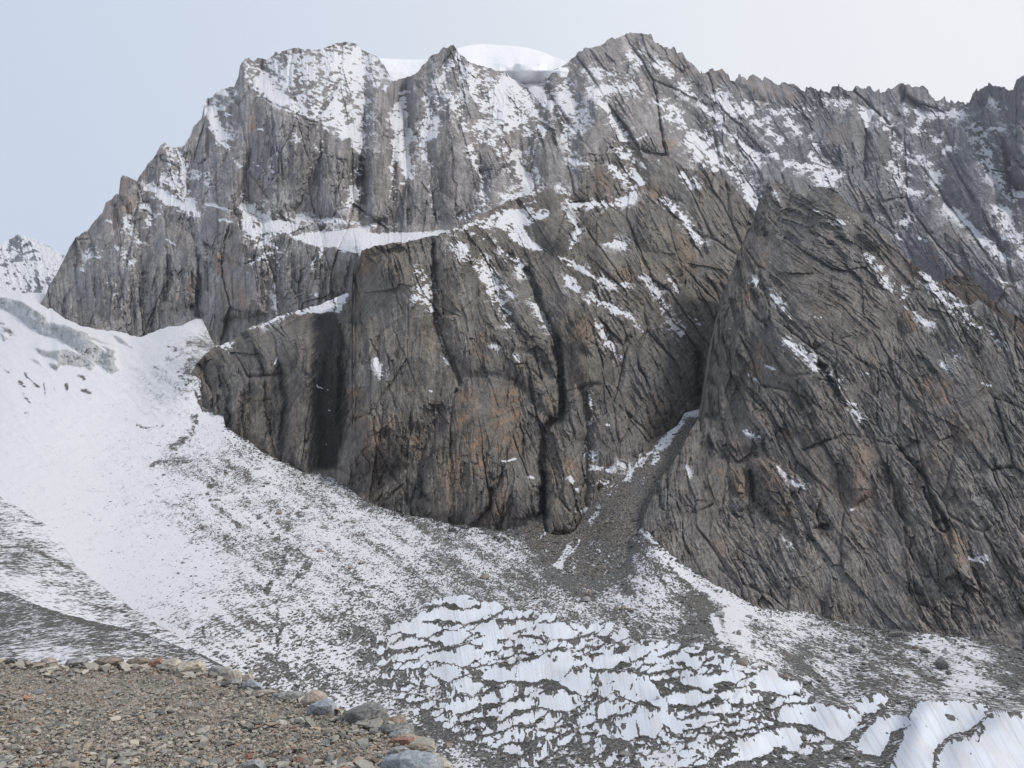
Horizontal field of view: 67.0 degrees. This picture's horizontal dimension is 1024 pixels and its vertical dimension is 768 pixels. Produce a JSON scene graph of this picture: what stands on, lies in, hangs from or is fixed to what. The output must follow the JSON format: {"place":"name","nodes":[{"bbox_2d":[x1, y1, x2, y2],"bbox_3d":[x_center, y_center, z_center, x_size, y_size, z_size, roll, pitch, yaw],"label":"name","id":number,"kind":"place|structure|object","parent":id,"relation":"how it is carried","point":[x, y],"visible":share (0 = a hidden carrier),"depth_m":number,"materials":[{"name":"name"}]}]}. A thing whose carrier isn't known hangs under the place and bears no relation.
{"place":"outdoors","nodes":[
{"label":"outdoors","id":0,"kind":"place"},
{"bbox_2d":[0,235,64,294],"bbox_3d":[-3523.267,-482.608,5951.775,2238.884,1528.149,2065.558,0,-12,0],"label":"distant mountain","id":1,"kind":"structure","parent":0,"point":[29,265],"depth_m":5722.15,"materials":[{"name":"white snow"}]},
{"bbox_2d":[0,592,214,673],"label":"moraine bank","id":2,"kind":"structure","parent":0,"point":[32,632],"depth_m":59.83,"materials":[{"name":"stone rubble"},{"name":"snow"}]},
{"bbox_2d":[0,497,242,680],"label":"moraine ridge","id":3,"kind":"structure","parent":0,"point":[38,566],"depth_m":216.89,"materials":[{"name":"white snow"}]},
{"bbox_2d":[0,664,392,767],"bbox_3d":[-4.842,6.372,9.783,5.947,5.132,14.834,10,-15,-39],"label":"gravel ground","id":4,"kind":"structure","parent":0,"point":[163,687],"depth_m":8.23,"materials":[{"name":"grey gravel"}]},
{"bbox_2d":[3,658,16,663],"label":"boulder","id":5,"kind":"object","parent":4,"relation":"on","point":[9,660],"visible":0.84,"depth_m":11.41,"materials":[{"name":"stone"}]},
{"bbox_2d":[22,761,29,766],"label":"stone","id":6,"kind":"object","parent":4,"relation":"on","point":[25,763],"visible":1,"depth_m":6.22,"materials":[{"name":"grey stone"}]},
{"bbox_2d":[33,689,42,694],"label":"stone","id":7,"kind":"object","parent":4,"relation":"on","point":[37,691],"visible":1,"depth_m":8.93,"materials":[{"name":"stone"}]},
{"bbox_2d":[41,658,57,666],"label":"boulder","id":8,"kind":"object","parent":4,"relation":"on","point":[47,661],"visible":0.69,"depth_m":11.27,"materials":[{"name":"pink stone"}]},
{"bbox_2d":[53,721,60,726],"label":"stone","id":9,"kind":"object","parent":4,"relation":"on","point":[57,723],"visible":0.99,"depth_m":7.55,"materials":[{"name":"stone"}]},
{"bbox_2d":[65,740,72,744],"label":"stone","id":10,"kind":"object","parent":4,"relation":"on","point":[68,742],"visible":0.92,"depth_m":6.91,"materials":[{"name":"grey stone"}]},
{"bbox_2d":[71,757,81,761],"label":"stone","id":11,"kind":"object","parent":4,"relation":"on","point":[73,759],"visible":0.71,"depth_m":6.30,"materials":[{"name":"stone"}]},
{"bbox_2d":[64,657,88,666],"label":"boulder","id":12,"kind":"object","parent":4,"relation":"on","point":[76,661],"visible":0.74,"depth_m":11.20,"materials":[{"name":"grey stone"}]},
{"bbox_2d":[93,656,123,667],"bbox_3d":[-5.853,4.041,11.141,0.518,0.240,0.323,0,-12,0],"label":"boulder","id":13,"kind":"object","parent":4,"relation":"on","point":[111,660],"visible":0.51,"depth_m":11.04,"materials":[{"name":"stone"}]},
{"bbox_2d":[110,689,121,693],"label":"stone","id":14,"kind":"object","parent":4,"relation":"on","point":[116,691],"visible":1,"depth_m":9.13,"materials":[{"name":"grey stone"}]},
{"bbox_2d":[132,730,140,735],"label":"stone","id":15,"kind":"object","parent":4,"relation":"on","point":[136,732],"visible":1,"depth_m":7.33,"materials":[{"name":"stone"}]},
{"bbox_2d":[126,657,151,664],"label":"boulder","id":16,"kind":"object","parent":4,"relation":"on","point":[140,660],"visible":0.6,"depth_m":11.15,"materials":[{"name":"brown stone"}]},
{"bbox_2d":[132,663,149,670],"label":"boulder","id":17,"kind":"object","parent":4,"relation":"on","point":[138,667],"visible":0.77,"depth_m":10.84,"materials":[{"name":"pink stone"}]},
{"bbox_2d":[159,657,181,670],"bbox_3d":[-4.806,3.967,10.868,0.357,0.246,0.189,-2,-12,8],"label":"boulder","id":18,"kind":"object","parent":4,"relation":"on","point":[170,663],"visible":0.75,"depth_m":10.81,"materials":[{"name":"beige stone"}]},
{"bbox_2d":[169,659,205,674],"bbox_3d":[-4.500,3.950,10.710,0.487,0.280,0.331,-10,-15,39],"label":"boulder","id":19,"kind":"object","parent":4,"relation":"on","point":[198,665],"visible":0.72,"depth_m":10.62,"materials":[{"name":"beige stone"}]},
{"bbox_2d":[188,758,196,764],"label":"stone","id":20,"kind":"object","parent":4,"relation":"on","point":[192,761],"visible":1,"depth_m":6.18,"materials":[{"name":"grey stone"}]},
{"bbox_2d":[191,694,198,699],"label":"stone","id":21,"kind":"object","parent":4,"relation":"on","point":[194,696],"visible":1,"depth_m":9.04,"materials":[{"name":"beige stone"}]},
{"bbox_2d":[209,758,221,764],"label":"stone","id":22,"kind":"object","parent":4,"relation":"on","point":[217,761],"visible":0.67,"depth_m":6.23,"materials":[{"name":"grey stone"}]},
{"bbox_2d":[209,665,223,675],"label":"boulder","id":23,"kind":"object","parent":4,"relation":"on","point":[217,669],"visible":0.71,"depth_m":10.52,"materials":[{"name":"grey stone"}]},
{"bbox_2d":[226,669,241,680],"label":"boulder","id":24,"kind":"object","parent":4,"relation":"on","point":[237,674],"visible":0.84,"depth_m":10.32,"materials":[{"name":"beige stone"}]},
{"bbox_2d":[228,678,240,685],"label":"boulder","id":25,"kind":"object","parent":4,"relation":"on","point":[235,681],"visible":0.74,"depth_m":9.99,"materials":[{"name":"grey stone"}]},
{"bbox_2d":[237,744,243,751],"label":"stone","id":26,"kind":"object","parent":4,"relation":"on","point":[240,746],"visible":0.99,"depth_m":6.67,"materials":[{"name":"grey stone"}]},
{"bbox_2d":[241,673,253,681],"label":"boulder","id":27,"kind":"object","parent":4,"relation":"on","point":[245,677],"visible":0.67,"depth_m":10.14,"materials":[{"name":"beige stone"}]},
{"bbox_2d":[243,753,252,759],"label":"stone","id":28,"kind":"object","parent":4,"relation":"on","point":[248,756],"visible":0.93,"depth_m":6.41,"materials":[{"name":"stone"}]},
{"bbox_2d":[241,759,265,767],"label":"boulder","id":29,"kind":"object","parent":4,"relation":"on","point":[254,763],"visible":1,"depth_m":5.98,"materials":[{"name":"grey stone"}]},
{"bbox_2d":[242,679,264,689],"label":"boulder","id":30,"kind":"object","parent":4,"relation":"on","point":[253,684],"visible":0.74,"depth_m":9.65,"materials":[{"name":"stone"}]},
{"bbox_2d":[252,720,259,725],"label":"stone","id":31,"kind":"object","parent":4,"relation":"on","point":[255,722],"visible":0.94,"depth_m":7.73,"materials":[{"name":"stone"}]},
{"bbox_2d":[253,689,276,695],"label":"boulder","id":32,"kind":"object","parent":4,"relation":"on","point":[268,691],"visible":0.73,"depth_m":9.29,"materials":[{"name":"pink stone"}]},
{"bbox_2d":[277,764,287,767],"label":"stone","id":33,"kind":"object","parent":4,"relation":"on","point":[284,766],"visible":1,"depth_m":6.05,"materials":[{"name":"stone"}]},
{"bbox_2d":[280,755,293,762],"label":"stone","id":34,"kind":"object","parent":4,"relation":"on","point":[289,757],"visible":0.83,"depth_m":6.32,"materials":[{"name":"stone"}]},
{"bbox_2d":[274,691,306,701],"bbox_3d":[-2.592,3.673,9.030,0.395,0.184,0.197,0,-12,0],"label":"boulder","id":35,"kind":"object","parent":4,"relation":"on","point":[287,695],"visible":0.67,"depth_m":8.97,"materials":[{"name":"grey stone"}]},
{"bbox_2d":[294,757,302,765],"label":"stone","id":36,"kind":"object","parent":4,"relation":"on","point":[297,759],"visible":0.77,"depth_m":6.21,"materials":[{"name":"beige stone"}]},
{"bbox_2d":[298,746,307,751],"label":"stone","id":37,"kind":"object","parent":4,"relation":"on","point":[304,748],"visible":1,"depth_m":6.62,"materials":[{"name":"grey stone"}]},
{"bbox_2d":[300,759,312,766],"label":"stone","id":38,"kind":"object","parent":4,"relation":"on","point":[304,762],"visible":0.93,"depth_m":6.10,"materials":[{"name":"beige stone"}]},
{"bbox_2d":[300,689,327,706],"bbox_3d":[-2.233,3.555,8.713,0.310,0.221,0.185,0,-12,0],"label":"boulder","id":39,"kind":"object","parent":4,"relation":"on","point":[310,697],"visible":0.79,"depth_m":8.66,"materials":[{"name":"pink stone"}]},
{"bbox_2d":[307,698,337,715],"bbox_3d":[-2.010,3.450,8.196,0.339,0.229,0.238,0,-12,0],"label":"boulder","id":40,"kind":"object","parent":4,"relation":"on","point":[324,706],"visible":0.81,"depth_m":8.14,"materials":[{"name":"stone"}]},
{"bbox_2d":[321,739,329,743],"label":"stone","id":41,"kind":"object","parent":4,"relation":"on","point":[325,741],"visible":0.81,"depth_m":6.85,"materials":[{"name":"grey stone"}]},
{"bbox_2d":[326,755,333,762],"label":"stone","id":42,"kind":"object","parent":4,"relation":"on","point":[330,758],"visible":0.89,"depth_m":6.26,"materials":[{"name":"grey stone"}]},
{"bbox_2d":[348,742,356,748],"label":"stone","id":43,"kind":"object","parent":4,"relation":"on","point":[352,745],"visible":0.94,"depth_m":6.75,"materials":[{"name":"stone"}]},
{"bbox_2d":[360,744,366,749],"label":"stone","id":44,"kind":"object","parent":4,"relation":"on","point":[363,746],"visible":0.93,"depth_m":6.64,"materials":[{"name":"grey stone"}]},
{"bbox_2d":[344,702,388,724],"bbox_3d":[-1.449,3.327,7.719,0.436,0.287,0.234,0,-12,0],"label":"boulder","id":45,"kind":"object","parent":4,"relation":"on","point":[369,710],"visible":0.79,"depth_m":7.64,"materials":[{"name":"stone"}]},
{"bbox_2d":[369,728,376,734],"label":"stone","id":46,"kind":"object","parent":4,"relation":"on","point":[372,731],"visible":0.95,"depth_m":7.29,"materials":[{"name":"grey stone"}]},
{"bbox_2d":[383,714,406,722],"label":"boulder","id":47,"kind":"object","parent":4,"relation":"on","point":[400,718],"visible":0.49,"depth_m":7.59,"materials":[{"name":"brown stone"}]},
{"bbox_2d":[377,723,413,734],"bbox_3d":[-1.114,3.329,7.405,0.353,0.167,0.218,0,-12,0],"label":"boulder","id":48,"kind":"object","parent":4,"relation":"on","point":[387,729],"visible":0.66,"depth_m":7.36,"materials":[{"name":"stone"}]},
{"bbox_2d":[387,746,409,754],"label":"boulder","id":49,"kind":"object","parent":4,"relation":"on","point":[397,749],"visible":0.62,"depth_m":6.40,"materials":[{"name":"grey stone"}]},
{"bbox_2d":[388,729,413,738],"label":"boulder","id":50,"kind":"object","parent":4,"relation":"on","point":[395,734],"visible":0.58,"depth_m":7.22,"materials":[{"name":"grey stone"}]},
{"bbox_2d":[388,737,414,746],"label":"boulder","id":51,"kind":"object","parent":4,"relation":"on","point":[404,740],"visible":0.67,"depth_m":6.88,"materials":[{"name":"stone"}]},
{"bbox_2d":[380,750,442,767],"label":"boulder","id":52,"kind":"object","parent":4,"relation":"on","point":[413,759],"visible":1,"depth_m":5.87,"materials":[{"name":"stone"}]},
{"bbox_2d":[405,743,430,750],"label":"boulder","id":53,"kind":"object","parent":4,"relation":"on","point":[418,746],"visible":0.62,"depth_m":6.54,"materials":[{"name":"brown stone"}]},
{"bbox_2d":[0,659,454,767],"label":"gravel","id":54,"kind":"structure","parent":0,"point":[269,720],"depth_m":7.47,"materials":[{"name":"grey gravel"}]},
{"bbox_2d":[8,732,17,737],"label":"stone","id":55,"kind":"object","parent":54,"relation":"on","point":[14,734],"visible":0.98,"depth_m":7.06,"materials":[{"name":"stone"}]},
{"bbox_2d":[123,751,136,757],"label":"stone","id":56,"kind":"object","parent":54,"relation":"on","point":[132,754],"visible":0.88,"depth_m":6.42,"materials":[{"name":"stone"}]},
{"bbox_2d":[149,657,162,667],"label":"boulder","id":57,"kind":"object","parent":54,"relation":"on","point":[155,662],"visible":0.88,"depth_m":11.04,"materials":[{"name":"stone"}]},
{"bbox_2d":[154,708,163,713],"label":"stone","id":58,"kind":"object","parent":54,"relation":"on","point":[158,711],"visible":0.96,"depth_m":8.14,"materials":[{"name":"stone"}]},
{"bbox_2d":[180,700,186,708],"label":"stone","id":59,"kind":"object","parent":54,"relation":"on","point":[184,703],"visible":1,"depth_m":8.46,"materials":[{"name":"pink stone"}]},
{"bbox_2d":[219,666,231,676],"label":"boulder","id":60,"kind":"object","parent":54,"relation":"on","point":[226,671],"visible":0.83,"depth_m":10.44,"materials":[{"name":"stone"}]},
{"bbox_2d":[225,757,232,762],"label":"stone","id":61,"kind":"object","parent":54,"relation":"on","point":[228,759],"visible":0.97,"depth_m":6.26,"materials":[{"name":"grey stone"}]},
{"bbox_2d":[337,757,346,764],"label":"stone","id":62,"kind":"object","parent":54,"relation":"on","point":[341,760],"visible":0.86,"depth_m":6.11,"materials":[{"name":"grey stone"}]},
{"bbox_2d":[370,757,378,762],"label":"stone","id":63,"kind":"object","parent":54,"relation":"on","point":[373,759],"visible":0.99,"depth_m":6.20,"materials":[{"name":"beige stone"}]},
{"bbox_2d":[0,290,1023,767],"bbox_3d":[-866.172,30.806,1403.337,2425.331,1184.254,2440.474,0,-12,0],"label":"glacier","id":64,"kind":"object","parent":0,"point":[82,408],"visible":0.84,"depth_m":529.50,"materials":[{"name":"white snow"}]},
{"bbox_2d":[443,742,451,747],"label":"boulder","id":65,"kind":"object","parent":64,"relation":"on","point":[448,745],"visible":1,"depth_m":259.82,"materials":[{"name":"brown stone"}]},
{"bbox_2d":[479,572,489,579],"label":"boulder","id":66,"kind":"object","parent":64,"relation":"on","point":[485,576],"visible":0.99,"depth_m":678.37,"materials":[{"name":"brown stone"}]},
{"bbox_2d":[524,736,530,741],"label":"boulder","id":67,"kind":"object","parent":64,"relation":"on","point":[527,738],"visible":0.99,"depth_m":263.59,"materials":[{"name":"stone"}]},
{"bbox_2d":[107,414,1023,767],"bbox_3d":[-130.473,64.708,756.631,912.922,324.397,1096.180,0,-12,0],"label":"rubble","id":68,"kind":"object","parent":64,"relation":"on","point":[701,578],"visible":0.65,"depth_m":473.95,"materials":[{"name":"stone"}]},
{"bbox_2d":[581,596,590,601],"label":"boulder","id":69,"kind":"object","parent":64,"relation":"on","point":[587,598],"visible":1,"depth_m":581.83,"materials":[{"name":"grey stone"}]},
{"bbox_2d":[618,750,631,756],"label":"boulder","id":70,"kind":"object","parent":64,"relation":"on","point":[625,753],"visible":1,"depth_m":226.14,"materials":[{"name":"stone"}]},
{"bbox_2d":[715,611,724,617],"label":"boulder","id":71,"kind":"object","parent":64,"relation":"on","point":[720,614],"visible":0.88,"depth_m":519.72,"materials":[{"name":"grey stone"}]},
{"bbox_2d":[736,657,748,666],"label":"boulder","id":72,"kind":"object","parent":64,"relation":"on","point":[742,661],"visible":1,"depth_m":360.50,"materials":[{"name":"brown stone"}]},
{"bbox_2d":[819,688,825,693],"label":"boulder","id":73,"kind":"object","parent":64,"relation":"on","point":[822,691],"visible":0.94,"depth_m":332.96,"materials":[{"name":"grey stone"}]},
{"bbox_2d":[824,739,831,744],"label":"boulder","id":74,"kind":"object","parent":64,"relation":"on","point":[826,741],"visible":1,"depth_m":243.37,"materials":[{"name":"grey stone"}]},
{"bbox_2d":[843,754,852,759],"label":"boulder","id":75,"kind":"object","parent":64,"relation":"on","point":[847,756],"visible":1,"depth_m":219.05,"materials":[{"name":"stone"}]},
{"bbox_2d":[847,644,861,652],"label":"boulder","id":76,"kind":"object","parent":64,"relation":"on","point":[853,648],"visible":0.9,"depth_m":461.17,"materials":[{"name":"stone"}]},
{"bbox_2d":[888,631,903,636],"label":"boulder","id":77,"kind":"object","parent":64,"relation":"on","point":[896,634],"visible":1,"depth_m":522.89,"materials":[{"name":"stone"}]},
{"bbox_2d":[903,631,910,635],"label":"boulder","id":78,"kind":"object","parent":64,"relation":"on","point":[906,633],"visible":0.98,"depth_m":522.93,"materials":[{"name":"stone"}]},
{"bbox_2d":[919,646,930,652],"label":"boulder","id":79,"kind":"object","parent":64,"relation":"on","point":[924,649],"visible":1,"depth_m":458.24,"materials":[{"name":"stone"}]},
{"bbox_2d":[920,671,931,675],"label":"boulder","id":80,"kind":"object","parent":64,"relation":"on","point":[924,673],"visible":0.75,"depth_m":381.10,"materials":[{"name":"grey stone"}]},
{"bbox_2d":[933,658,948,669],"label":"boulder","id":81,"kind":"object","parent":64,"relation":"on","point":[940,663],"visible":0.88,"depth_m":402.73,"materials":[{"name":"stone"}]},
{"bbox_2d":[941,649,949,653],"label":"boulder","id":82,"kind":"object","parent":64,"relation":"on","point":[944,651],"visible":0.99,"depth_m":456.87,"materials":[{"name":"grey stone"}]},
{"bbox_2d":[0,0,1023,255],"label":"sky","id":83,"kind":"structure","parent":0,"point":[91,91],"materials":[{"name":"white"}]},
{"bbox_2d":[40,32,1023,345],"bbox_3d":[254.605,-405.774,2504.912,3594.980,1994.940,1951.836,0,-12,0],"label":"mountain","id":84,"kind":"structure","parent":0,"point":[286,180],"depth_m":2214.30,"materials":[{"name":"grey stone"}]},
{"bbox_2d":[191,141,754,535],"bbox_3d":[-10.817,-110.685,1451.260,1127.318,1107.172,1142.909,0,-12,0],"label":"central buttress","id":85,"kind":"structure","parent":84,"relation":"attached to","point":[518,363],"depth_m":1197.79,"materials":[{"name":"grey stone"}]},
{"bbox_2d":[379,44,568,82],"bbox_3d":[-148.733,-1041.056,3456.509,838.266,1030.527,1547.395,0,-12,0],"label":"snow cap","id":86,"kind":"object","parent":84,"relation":"on","point":[523,64],"visible":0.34,"depth_m":2910.86,"materials":[{"name":"white snow"}]},
{"bbox_2d":[636,180,1023,649],"bbox_3d":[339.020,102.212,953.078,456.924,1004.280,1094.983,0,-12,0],"label":"buttress","id":87,"kind":"structure","parent":84,"relation":"attached to","point":[852,451],"depth_m":778.29,"materials":[{"name":"grey stone"}]},
{"bbox_2d":[939,275,1023,338],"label":"dark rib","id":88,"kind":"object","parent":84,"relation":"attached to","point":[968,290],"visible":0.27,"depth_m":1196.81,"materials":[{"name":"grey stone"}]},
{"bbox_2d":[517,409,699,577],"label":"scree slope","id":89,"kind":"structure","parent":0,"point":[636,471],"depth_m":829.75,"materials":[{"name":"grey gravel"}]}
]}

